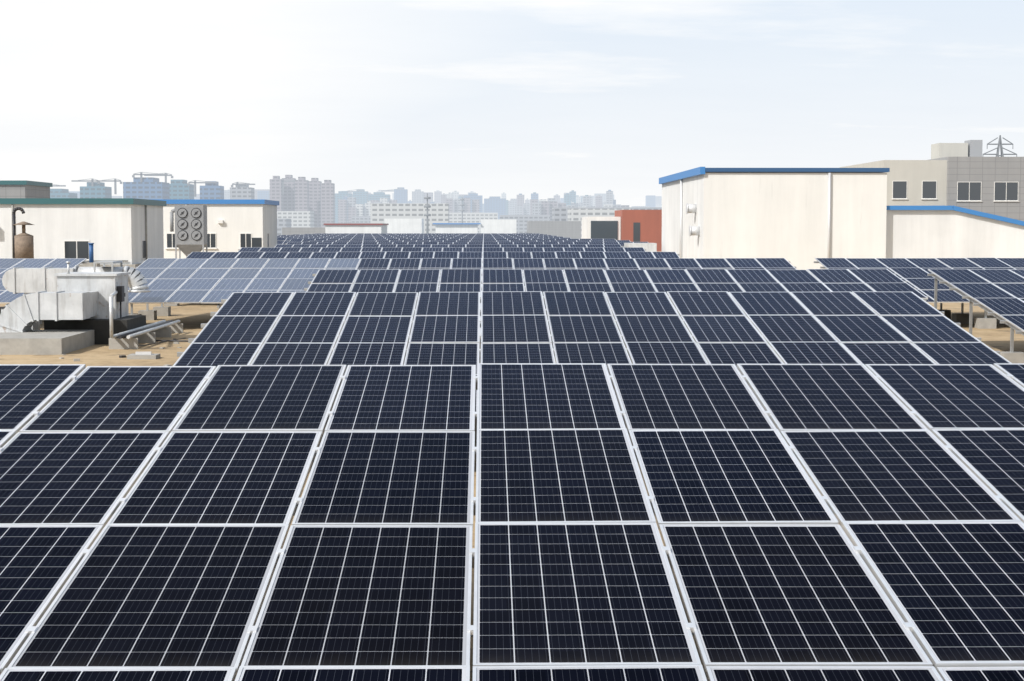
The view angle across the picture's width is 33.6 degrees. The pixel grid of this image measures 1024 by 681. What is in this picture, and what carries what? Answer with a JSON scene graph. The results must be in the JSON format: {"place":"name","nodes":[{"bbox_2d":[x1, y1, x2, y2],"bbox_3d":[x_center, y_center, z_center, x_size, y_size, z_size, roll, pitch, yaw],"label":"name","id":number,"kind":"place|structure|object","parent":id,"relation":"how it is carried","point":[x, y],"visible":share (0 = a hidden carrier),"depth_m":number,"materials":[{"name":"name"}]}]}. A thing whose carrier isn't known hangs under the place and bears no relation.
{"place":"outdoors","nodes":[
{"label":"outdoors","id":0,"kind":"place"},
{"bbox_2d":[230,183,649,214],"bbox_3d":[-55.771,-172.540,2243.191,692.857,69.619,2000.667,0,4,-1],"label":"buildings","id":1,"kind":"structure","parent":0,"point":[243,192],"depth_m":1255.78,"materials":[{"name":"white concrete"}]},
{"bbox_2d":[53,172,407,196],"bbox_3d":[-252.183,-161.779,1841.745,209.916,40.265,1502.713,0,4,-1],"label":"construction cranes","id":2,"kind":"object","parent":1,"relation":"on","point":[92,180],"visible":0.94,"depth_m":1143.25,"materials":[{"name":"grey metal"}]},
{"bbox_2d":[0,0,1023,206],"label":"sky","id":3,"kind":"structure","parent":0,"point":[487,98],"materials":[{"name":"white"}]},
{"bbox_2d":[624,243,656,251],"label":"wall","id":4,"kind":"structure","parent":0,"point":[650,247],"depth_m":103.10,"materials":[{"name":"concrete"}]},
{"label":"city ground","id":5,"kind":"structure","parent":0,"visible":0},
{"bbox_2d":[50,180,389,222],"bbox_3d":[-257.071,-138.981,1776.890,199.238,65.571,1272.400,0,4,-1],"label":"teal tower","id":6,"kind":"structure","parent":5,"relation":"on","point":[180,189],"depth_m":1197.52,"materials":[{"name":"concrete"}]},
{"bbox_2d":[123,177,505,218],"bbox_3d":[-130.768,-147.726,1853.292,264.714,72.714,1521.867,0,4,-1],"label":"blue tower","id":7,"kind":"structure","parent":5,"relation":"on","point":[149,188],"depth_m":1142.57,"materials":[{"name":"concrete"}]},
{"bbox_2d":[69,189,661,222],"bbox_3d":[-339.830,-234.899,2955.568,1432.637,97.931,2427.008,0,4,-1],"label":"distant buildings","id":8,"kind":"structure","parent":5,"relation":"on","point":[348,208],"depth_m":2249.49,"materials":[{"name":"white concrete"}]},
{"bbox_2d":[270,175,559,226],"bbox_3d":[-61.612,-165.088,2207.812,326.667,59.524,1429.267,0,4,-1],"label":"mauve tower","id":9,"kind":"structure","parent":5,"relation":"on","point":[316,196],"depth_m":1493.72,"materials":[{"name":"white concrete"}]},
{"bbox_2d":[282,219,580,238],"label":"low buildings","id":10,"kind":"structure","parent":5,"relation":"on","point":[569,229],"depth_m":598.40,"materials":[{"name":"white"}]},
{"bbox_2d":[424,193,463,232],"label":"telecom masts","id":11,"kind":"object","parent":5,"relation":"on","point":[427,206],"visible":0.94,"depth_m":896.64,"materials":[{"name":"grey metal"}]},
{"bbox_2d":[277,203,661,238],"bbox_3d":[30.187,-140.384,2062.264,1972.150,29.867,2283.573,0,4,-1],"label":"distant buildings","id":12,"kind":"structure","parent":5,"relation":"on","point":[381,212],"depth_m":1029.49,"materials":[{"name":"white concrete"}]},
{"bbox_2d":[0,251,1023,680],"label":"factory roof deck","id":13,"kind":"structure","parent":5,"relation":"on","point":[192,317],"depth_m":42.26,"materials":[{"name":"concrete"}]},
{"bbox_2d":[12,207,33,257],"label":"tank","id":14,"kind":"object","parent":13,"relation":"on","point":[23,244],"visible":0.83,"depth_m":95.09,"materials":[{"name":"metal"}]},
{"bbox_2d":[2,261,149,293],"bbox_3d":[-12.344,-1.260,48.279,4.080,2.000,1.250,0,4,-1],"label":"duct","id":15,"kind":"object","parent":13,"relation":"on","point":[15,280],"visible":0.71,"depth_m":47.79,"materials":[{"name":"metal"}]},
{"bbox_2d":[0,198,165,267],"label":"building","id":16,"kind":"structure","parent":13,"relation":"on","point":[128,232],"depth_m":99.40,"materials":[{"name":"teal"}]},
{"bbox_2d":[0,180,52,197],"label":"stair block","id":17,"kind":"structure","parent":16,"relation":"on","point":[20,189],"depth_m":138.87,"materials":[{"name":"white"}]},
{"bbox_2d":[83,243,99,266],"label":"blue standpipe","id":18,"kind":"object","parent":13,"relation":"on","point":[91,258],"visible":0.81,"depth_m":97.38,"materials":[{"name":"metal"}]},
{"bbox_2d":[0,262,187,354],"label":"rooftop ventilation unit","id":19,"kind":"object","parent":13,"relation":"on","point":[77,311],"visible":1,"depth_m":42.12,"materials":[{"name":"metal"}]},
{"bbox_2d":[59,338,185,365],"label":"metal rails","id":20,"kind":"object","parent":13,"relation":"on","point":[143,355],"visible":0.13,"depth_m":38.39,"materials":[{"name":"metal"}]},
{"bbox_2d":[170,205,207,257],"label":"ventilation fan unit","id":21,"kind":"object","parent":13,"relation":"on","point":[190,228],"visible":0.95,"depth_m":118.38,"materials":[{"name":"grey paint"}]},
{"bbox_2d":[148,199,278,258],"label":"building","id":22,"kind":"structure","parent":13,"relation":"on","point":[234,225],"depth_m":129.37,"materials":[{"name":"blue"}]},
{"bbox_2d":[0,303,1023,680],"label":"pv ballast blocks","id":23,"kind":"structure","parent":13,"relation":"on","point":[950,315],"depth_m":51.97,"materials":[{"name":"grey concrete"}]},
{"bbox_2d":[0,233,1023,680],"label":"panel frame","id":24,"kind":"object","parent":13,"relation":"on","point":[932,663],"visible":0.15,"depth_m":10.16,"materials":[{"name":"metal"}]},
{"bbox_2d":[0,233,1023,680],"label":"solar panels","id":25,"kind":"object","parent":24,"relation":"on","point":[338,595],"visible":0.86,"depth_m":10.36,"materials":[{"name":"black glass"}]},
{"bbox_2d":[6,237,1023,647],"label":"pv racking rails","id":26,"kind":"object","parent":13,"relation":"on","point":[988,311],"visible":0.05,"depth_m":38.12,"materials":[{"name":"silver metal"}]},
{"bbox_2d":[659,167,889,269],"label":"white building","id":27,"kind":"structure","parent":13,"relation":"on","point":[800,218],"depth_m":85.04,"materials":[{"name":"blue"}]},
{"bbox_2d":[886,206,1023,257],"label":"building","id":28,"kind":"structure","parent":13,"relation":"on","point":[935,232],"depth_m":85.61,"materials":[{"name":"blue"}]},
{"bbox_2d":[582,210,661,250],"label":"brick and glass blocks","id":29,"kind":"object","parent":5,"relation":"on","point":[638,225],"visible":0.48,"depth_m":199.92,"materials":[{"name":"red"}]},
{"bbox_2d":[839,140,1023,220],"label":"office blocks","id":30,"kind":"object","parent":5,"relation":"on","point":[966,174],"visible":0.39,"depth_m":159.82,"materials":[{"name":"tile"}]},
{"bbox_2d":[983,135,1016,156],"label":"transmission pylon","id":31,"kind":"object","parent":5,"relation":"on","point":[999,144],"visible":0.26,"depth_m":419.53,"materials":[{"name":"grey metal"}]}
]}

